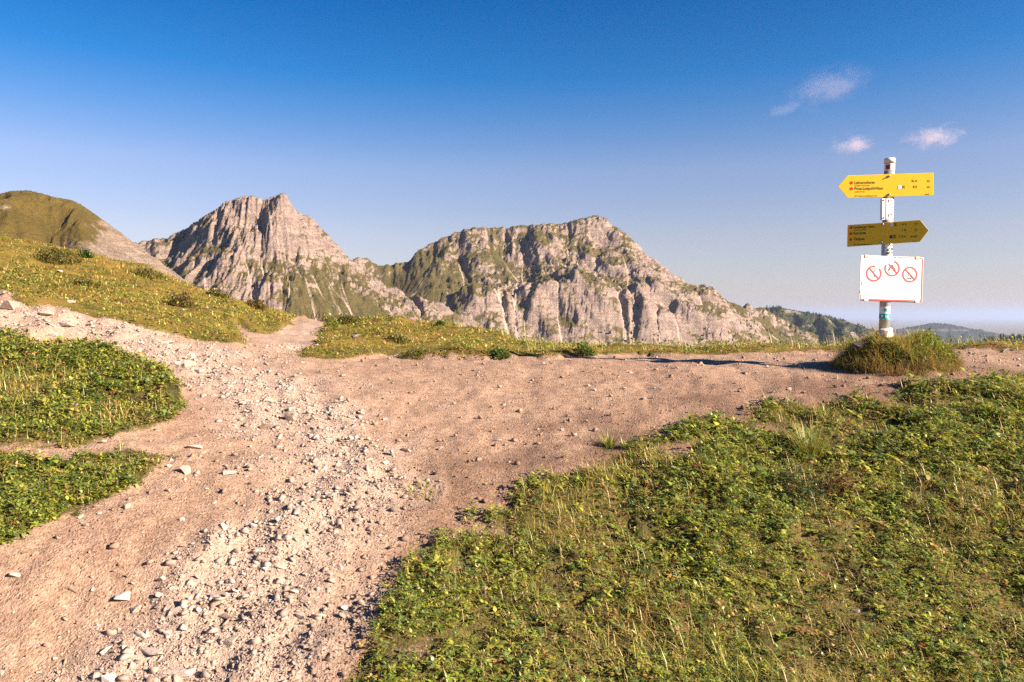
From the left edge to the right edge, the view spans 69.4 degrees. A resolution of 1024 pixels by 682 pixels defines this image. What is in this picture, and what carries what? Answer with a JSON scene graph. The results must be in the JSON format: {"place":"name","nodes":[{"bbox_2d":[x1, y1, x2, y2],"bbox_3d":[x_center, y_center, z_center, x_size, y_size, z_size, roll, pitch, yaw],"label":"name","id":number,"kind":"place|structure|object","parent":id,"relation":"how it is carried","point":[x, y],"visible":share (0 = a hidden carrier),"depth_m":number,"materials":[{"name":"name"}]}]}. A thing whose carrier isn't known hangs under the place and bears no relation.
{"place":"outdoors","nodes":[
{"label":"outdoors","id":0,"kind":"place"},
{"bbox_2d":[0,437,178,542],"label":"grass","id":1,"kind":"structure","parent":0,"point":[14,499],"depth_m":2.85,"materials":[{"name":"green plant"}]},
{"bbox_2d":[0,190,192,284],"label":"mountain","id":2,"kind":"structure","parent":0,"point":[40,217],"depth_m":790.55,"materials":[{"name":"green plant"}]},
{"bbox_2d":[134,193,483,328],"bbox_3d":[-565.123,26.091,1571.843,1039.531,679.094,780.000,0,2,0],"label":"mountain","id":3,"kind":"structure","parent":0,"point":[278,252],"depth_m":1479.11,"materials":[{"name":"stone"}]},
{"bbox_2d":[0,290,1023,681],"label":"path","id":4,"kind":"structure","parent":0,"point":[16,648],"depth_m":3.13,"materials":[{"name":"brown soil"}]},
{"bbox_2d":[0,300,20,309],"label":"stone","id":5,"kind":"object","parent":4,"relation":"on","point":[11,305],"visible":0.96,"depth_m":5.71,"materials":[{"name":"grey stone"}]},
{"bbox_2d":[8,572,20,576],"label":"stone","id":6,"kind":"object","parent":4,"relation":"on","point":[14,574],"visible":1,"depth_m":2.37,"materials":[{"name":"beige stone"}]},
{"bbox_2d":[39,310,53,315],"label":"stone","id":7,"kind":"object","parent":4,"relation":"on","point":[46,312],"visible":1,"depth_m":5.57,"materials":[{"name":"grey stone"}]},
{"bbox_2d":[44,642,52,646],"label":"stone","id":8,"kind":"object","parent":4,"relation":"on","point":[47,644],"visible":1,"depth_m":2.14,"materials":[{"name":"beige stone"}]},
{"bbox_2d":[46,332,57,336],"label":"stone","id":9,"kind":"object","parent":4,"relation":"on","point":[53,334],"visible":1,"depth_m":5.02,"materials":[{"name":"grey stone"}]},
{"bbox_2d":[58,321,75,326],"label":"stone","id":10,"kind":"object","parent":4,"relation":"on","point":[68,323],"visible":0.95,"depth_m":5.16,"materials":[{"name":"grey stone"}]},
{"bbox_2d":[69,586,78,591],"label":"stone","id":11,"kind":"object","parent":4,"relation":"on","point":[73,589],"visible":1,"depth_m":2.33,"materials":[{"name":"beige stone"}]},
{"bbox_2d":[100,645,112,654],"bbox_3d":[-1.158,0.882,2.113,0.035,0.016,0.026,-17,2,-12],"label":"stone","id":12,"kind":"object","parent":4,"relation":"on","point":[103,651],"visible":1,"depth_m":2.10,"materials":[{"name":"beige stone"}]},
{"bbox_2d":[101,673,115,681],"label":"stone","id":13,"kind":"object","parent":4,"relation":"on","point":[111,677],"visible":1,"depth_m":2.01,"materials":[{"name":"beige stone"}]},
{"bbox_2d":[114,591,130,599],"bbox_3d":[-1.211,0.797,2.300,0.047,0.022,0.031,-15,14,-20],"label":"stone","id":14,"kind":"object","parent":4,"relation":"on","point":[125,595],"visible":1,"depth_m":2.30,"materials":[{"name":"white stone"}]},
{"bbox_2d":[130,604,141,612],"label":"stone","id":15,"kind":"object","parent":4,"relation":"on","point":[136,608],"visible":1,"depth_m":2.26,"materials":[{"name":"beige stone"}]},
{"bbox_2d":[135,630,149,637],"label":"stone","id":16,"kind":"object","parent":4,"relation":"on","point":[141,634],"visible":1,"depth_m":2.16,"materials":[{"name":"beige stone"}]},
{"bbox_2d":[141,647,164,654],"bbox_3d":[-1.032,0.887,2.114,0.081,0.013,0.034,2,-2,27],"label":"stone","id":17,"kind":"object","parent":4,"relation":"on","point":[150,651],"visible":1,"depth_m":2.10,"materials":[{"name":"beige stone"}]},
{"bbox_2d":[155,592,162,596],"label":"stone","id":18,"kind":"object","parent":4,"relation":"on","point":[158,594],"visible":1,"depth_m":2.29,"materials":[{"name":"beige stone"}]},
{"bbox_2d":[163,628,171,635],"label":"stone","id":19,"kind":"object","parent":4,"relation":"on","point":[168,631],"visible":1,"depth_m":2.17,"materials":[{"name":"beige stone"}]},
{"bbox_2d":[171,606,180,612],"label":"stone","id":20,"kind":"object","parent":4,"relation":"on","point":[176,609],"visible":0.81,"depth_m":2.24,"materials":[{"name":"beige stone"}]},
{"bbox_2d":[162,668,195,676],"bbox_3d":[-0.926,0.924,2.061,0.096,0.021,0.038,-5,6,-5],"label":"stone","id":21,"kind":"object","parent":4,"relation":"on","point":[183,672],"visible":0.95,"depth_m":2.05,"materials":[{"name":"beige stone"}]},
{"bbox_2d":[180,465,190,474],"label":"stone","id":22,"kind":"object","parent":4,"relation":"on","point":[186,469],"visible":1,"depth_m":3.00,"materials":[{"name":"beige stone"}]},
{"bbox_2d":[184,360,196,366],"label":"stone","id":23,"kind":"object","parent":4,"relation":"on","point":[187,363],"visible":0.99,"depth_m":4.69,"materials":[{"name":"beige stone"}]},
{"bbox_2d":[186,445,202,448],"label":"stone","id":24,"kind":"object","parent":4,"relation":"on","point":[195,446],"visible":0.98,"depth_m":3.29,"materials":[{"name":"beige stone"}]},
{"bbox_2d":[191,588,198,594],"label":"stone","id":25,"kind":"object","parent":4,"relation":"on","point":[195,591],"visible":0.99,"depth_m":2.31,"materials":[{"name":"beige stone"}]},
{"bbox_2d":[194,369,205,372],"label":"stone","id":26,"kind":"object","parent":4,"relation":"on","point":[200,371],"visible":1,"depth_m":4.64,"materials":[{"name":"beige stone"}]},
{"bbox_2d":[209,593,219,597],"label":"stone","id":27,"kind":"object","parent":4,"relation":"on","point":[212,595],"visible":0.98,"depth_m":2.31,"materials":[{"name":"beige stone"}]},
{"bbox_2d":[219,522,227,529],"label":"stone","id":28,"kind":"object","parent":4,"relation":"on","point":[223,526],"visible":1,"depth_m":2.59,"materials":[{"name":"white stone"}]},
{"bbox_2d":[217,613,236,619],"bbox_3d":[-0.871,0.838,2.247,0.071,0.015,0.022,1,2,23],"label":"stone","id":29,"kind":"object","parent":4,"relation":"on","point":[225,615],"visible":1,"depth_m":2.24,"materials":[{"name":"beige stone"}]},
{"bbox_2d":[222,470,237,474],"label":"stone","id":30,"kind":"object","parent":4,"relation":"on","point":[226,472],"visible":1,"depth_m":2.98,"materials":[{"name":"beige stone"}]},
{"bbox_2d":[223,635,238,644],"bbox_3d":[-0.815,0.868,2.151,0.036,0.016,0.036,-4,9,13],"label":"stone","id":31,"kind":"object","parent":4,"relation":"on","point":[230,640],"visible":1,"depth_m":2.14,"materials":[{"name":"beige stone"}]},
{"bbox_2d":[254,547,264,552],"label":"stone","id":32,"kind":"object","parent":4,"relation":"on","point":[261,549],"visible":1,"depth_m":2.50,"materials":[{"name":"beige stone"}]},
{"bbox_2d":[259,424,271,428],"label":"stone","id":33,"kind":"object","parent":4,"relation":"on","point":[262,426],"visible":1,"depth_m":3.67,"materials":[{"name":"beige stone"}]},
{"bbox_2d":[274,565,286,568],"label":"stone","id":34,"kind":"object","parent":4,"relation":"on","point":[280,566],"visible":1,"depth_m":2.43,"materials":[{"name":"beige stone"}]},
{"bbox_2d":[284,412,296,421],"bbox_3d":[-1.139,0.394,3.807,0.061,0.053,0.053,0,2,8],"label":"stone","id":35,"kind":"object","parent":4,"relation":"on","point":[289,417],"visible":0.81,"depth_m":3.79,"materials":[{"name":"beige stone"}]},
{"bbox_2d":[293,507,300,514],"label":"stone","id":36,"kind":"object","parent":4,"relation":"on","point":[297,511],"visible":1,"depth_m":2.69,"materials":[{"name":"beige stone"}]},
{"bbox_2d":[295,612,304,618],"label":"stone","id":37,"kind":"object","parent":4,"relation":"on","point":[300,615],"visible":1,"depth_m":2.23,"materials":[{"name":"beige stone"}]},
{"bbox_2d":[337,564,342,570],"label":"stone","id":38,"kind":"object","parent":4,"relation":"on","point":[340,566],"visible":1,"depth_m":2.46,"materials":[{"name":"beige stone"}]},
{"bbox_2d":[341,605,347,610],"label":"stone","id":39,"kind":"object","parent":4,"relation":"on","point":[344,607],"visible":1,"depth_m":2.29,"materials":[{"name":"white stone"}]},
{"bbox_2d":[401,448,411,451],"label":"stone","id":40,"kind":"object","parent":4,"relation":"on","point":[405,450],"visible":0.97,"depth_m":3.44,"materials":[{"name":"beige stone"}]},
{"bbox_2d":[396,346,428,359],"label":"dwarf shrub","id":41,"kind":"object","parent":4,"relation":"on","point":[407,354],"visible":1,"depth_m":5.83,"materials":[{"name":"green plant"}]},
{"bbox_2d":[406,477,437,499],"bbox_3d":[-0.365,0.583,2.977,0.179,0.090,0.159,1,2,36],"label":"grass tuft","id":42,"kind":"object","parent":4,"relation":"on","point":[424,493],"visible":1,"depth_m":2.98,"materials":[{"name":"beige plant"}]},
{"bbox_2d":[487,345,513,359],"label":"dwarf shrub","id":43,"kind":"object","parent":4,"relation":"on","point":[499,350],"visible":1,"depth_m":5.70,"materials":[{"name":"green plant"}]},
{"bbox_2d":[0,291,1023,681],"bbox_3d":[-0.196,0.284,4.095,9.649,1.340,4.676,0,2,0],"label":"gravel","id":44,"kind":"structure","parent":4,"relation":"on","point":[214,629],"depth_m":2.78,"materials":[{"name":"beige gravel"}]},
{"bbox_2d":[573,341,597,356],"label":"dwarf shrub","id":45,"kind":"object","parent":4,"relation":"on","point":[587,348],"visible":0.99,"depth_m":5.78,"materials":[{"name":"green plant"}]},
{"bbox_2d":[595,429,620,447],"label":"grass tuft","id":46,"kind":"object","parent":4,"relation":"on","point":[608,443],"visible":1,"depth_m":3.50,"materials":[{"name":"green plant"}]},
{"bbox_2d":[621,434,635,448],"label":"grass tuft","id":47,"kind":"object","parent":4,"relation":"on","point":[627,444],"visible":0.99,"depth_m":3.45,"materials":[{"name":"green plant"}]},
{"bbox_2d":[0,234,1023,681],"bbox_3d":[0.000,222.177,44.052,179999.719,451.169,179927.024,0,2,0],"label":"ground","id":48,"kind":"structure","parent":0,"point":[846,618],"depth_m":2.73,"materials":[{"name":"green plant"}]},
{"bbox_2d":[29,244,85,265],"bbox_3d":[-8.072,-1.514,13.155,0.759,0.430,0.856,1,2,29],"label":"dwarf shrub","id":49,"kind":"object","parent":48,"relation":"on","point":[48,254],"visible":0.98,"depth_m":13.05,"materials":[{"name":"green plant"}]},
{"bbox_2d":[77,248,93,257],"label":"dwarf shrub","id":50,"kind":"object","parent":48,"relation":"on","point":[86,253],"visible":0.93,"depth_m":14.38,"materials":[{"name":"green plant"}]},
{"bbox_2d":[68,275,103,288],"bbox_3d":[-5.140,-0.706,8.898,0.379,0.178,0.385,0,2,0],"label":"dwarf shrub","id":51,"kind":"object","parent":48,"relation":"on","point":[81,282],"visible":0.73,"depth_m":8.86,"materials":[{"name":"green plant"}]},
{"bbox_2d":[0,320,190,447],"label":"grass","id":52,"kind":"structure","parent":48,"relation":"on","point":[65,407],"depth_m":4.00,"materials":[{"name":"green plant"}]},
{"bbox_2d":[126,265,172,281],"bbox_3d":[-6.440,-1.209,13.061,0.887,0.360,0.825,0,2,0],"label":"dwarf shrub","id":53,"kind":"object","parent":48,"relation":"on","point":[148,272],"visible":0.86,"depth_m":13.02,"materials":[{"name":"green plant"}]},
{"bbox_2d":[167,290,195,307],"bbox_3d":[-3.817,-0.485,8.538,0.319,0.223,0.408,-1,2,-18],"label":"dwarf shrub","id":54,"kind":"object","parent":48,"relation":"on","point":[187,298],"visible":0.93,"depth_m":8.51,"materials":[{"name":"green plant"}]},
{"bbox_2d":[206,286,233,298],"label":"dwarf shrub","id":55,"kind":"object","parent":48,"relation":"on","point":[217,293],"visible":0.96,"depth_m":12.64,"materials":[{"name":"green plant"}]},
{"bbox_2d":[244,298,266,310],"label":"dwarf shrub","id":56,"kind":"object","parent":48,"relation":"on","point":[259,304],"visible":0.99,"depth_m":12.11,"materials":[{"name":"green plant"}]},
{"bbox_2d":[311,306,324,318],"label":"dwarf shrub","id":57,"kind":"object","parent":48,"relation":"on","point":[316,313],"visible":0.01,"depth_m":22.01,"materials":[{"name":"beige plant"}]},
{"bbox_2d":[328,313,363,323],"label":"dwarf shrub","id":58,"kind":"object","parent":48,"relation":"on","point":[348,319],"visible":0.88,"depth_m":9.23,"materials":[{"name":"green plant"}]},
{"bbox_2d":[386,333,411,343],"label":"dwarf shrub","id":59,"kind":"object","parent":48,"relation":"on","point":[392,336],"visible":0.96,"depth_m":6.97,"materials":[{"name":"green plant"}]},
{"bbox_2d":[435,319,444,325],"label":"dwarf shrub","id":60,"kind":"object","parent":48,"relation":"on","point":[439,322],"visible":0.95,"depth_m":8.86,"materials":[{"name":"green plant"}]},
{"bbox_2d":[0,232,1023,359],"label":"grass","id":61,"kind":"structure","parent":48,"relation":"on","point":[545,345],"depth_m":7.44,"materials":[{"name":"green plant"}]},
{"bbox_2d":[770,464,831,512],"bbox_3d":[1.159,0.596,3.001,0.212,0.158,0.245,-1,2,-36],"label":"dwarf shrub","id":62,"kind":"object","parent":48,"relation":"on","point":[789,480],"visible":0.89,"depth_m":3.00,"materials":[{"name":"green plant"}]},
{"bbox_2d":[781,409,843,459],"bbox_3d":[1.382,0.422,3.376,0.395,0.226,0.380,0,2,0],"label":"grass tuft","id":63,"kind":"object","parent":48,"relation":"on","point":[810,449],"visible":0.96,"depth_m":3.35,"materials":[{"name":"green plant"}]},
{"bbox_2d":[824,465,862,506],"bbox_3d":[1.352,0.584,3.035,0.150,0.160,0.153,-2,3,-44],"label":"dwarf shrub","id":64,"kind":"object","parent":48,"relation":"on","point":[834,487],"visible":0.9,"depth_m":3.03,"materials":[{"name":"green plant"}]},
{"bbox_2d":[851,341,866,350],"bbox_3d":[2.249,0.034,4.780,0.098,0.058,0.054,-19,38,-21],"label":"stone","id":65,"kind":"object","parent":48,"relation":"on","point":[858,345],"visible":0.95,"depth_m":4.76,"materials":[{"name":"grey stone"}]},
{"bbox_2d":[838,157,932,337],"bbox_3d":[2.394,-0.480,4.758,0.580,1.392,0.167,0,2,6],"label":"signpost","id":66,"kind":"object","parent":48,"relation":"on","point":[886,277],"visible":1,"depth_m":4.74,"materials":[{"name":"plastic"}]},
{"bbox_2d":[812,320,972,376],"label":"grass","id":67,"kind":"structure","parent":48,"relation":"on","point":[942,351],"depth_m":4.62,"materials":[{"name":"green plant"}]},
{"bbox_2d":[956,333,1023,343],"bbox_3d":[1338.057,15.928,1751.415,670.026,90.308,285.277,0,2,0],"label":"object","id":68,"kind":"object","parent":48,"relation":"on","point":[1010,338],"visible":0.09,"depth_m":1749.34,"materials":[{"name":"green plant"}]},
{"bbox_2d":[0,0,1023,318],"label":"sky","id":69,"kind":"structure","parent":0,"point":[721,137],"materials":[{"name":"blue"}]},
{"bbox_2d":[352,215,818,347],"bbox_3d":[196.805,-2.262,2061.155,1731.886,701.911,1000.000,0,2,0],"label":"mountain","id":70,"kind":"structure","parent":0,"point":[590,277],"depth_m":1849.11,"materials":[{"name":"stone"}]},
{"bbox_2d":[604,307,808,346],"bbox_3d":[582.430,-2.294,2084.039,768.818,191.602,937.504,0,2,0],"label":"forest","id":71,"kind":"object","parent":70,"relation":"on","point":[728,332],"visible":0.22,"depth_m":1881.15,"materials":[{"name":"green plant"}]},
{"bbox_2d":[765,307,872,345],"bbox_3d":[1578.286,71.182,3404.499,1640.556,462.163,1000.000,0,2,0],"label":"mountain","id":72,"kind":"structure","parent":0,"point":[819,322],"depth_m":3356.44,"materials":[{"name":"grey stone"}]},
{"bbox_2d":[765,305,908,344],"bbox_3d":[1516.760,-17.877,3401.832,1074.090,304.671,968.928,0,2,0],"label":"forest","id":73,"kind":"object","parent":72,"relation":"on","point":[828,317],"visible":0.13,"depth_m":3346.93,"materials":[{"name":"green plant"}]},
{"bbox_2d":[893,323,1015,343],"bbox_3d":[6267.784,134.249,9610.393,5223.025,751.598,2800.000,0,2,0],"label":"mountain","id":74,"kind":"structure","parent":0,"point":[952,331],"depth_m":9107.38,"materials":[{"name":"grey stone"}]},
{"bbox_2d":[980,337,1022,342],"bbox_3d":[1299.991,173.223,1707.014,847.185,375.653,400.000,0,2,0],"label":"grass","id":75,"kind":"structure","parent":0,"point":[1014,339],"depth_m":1745.15,"materials":[{"name":"green plant"}]}
]}

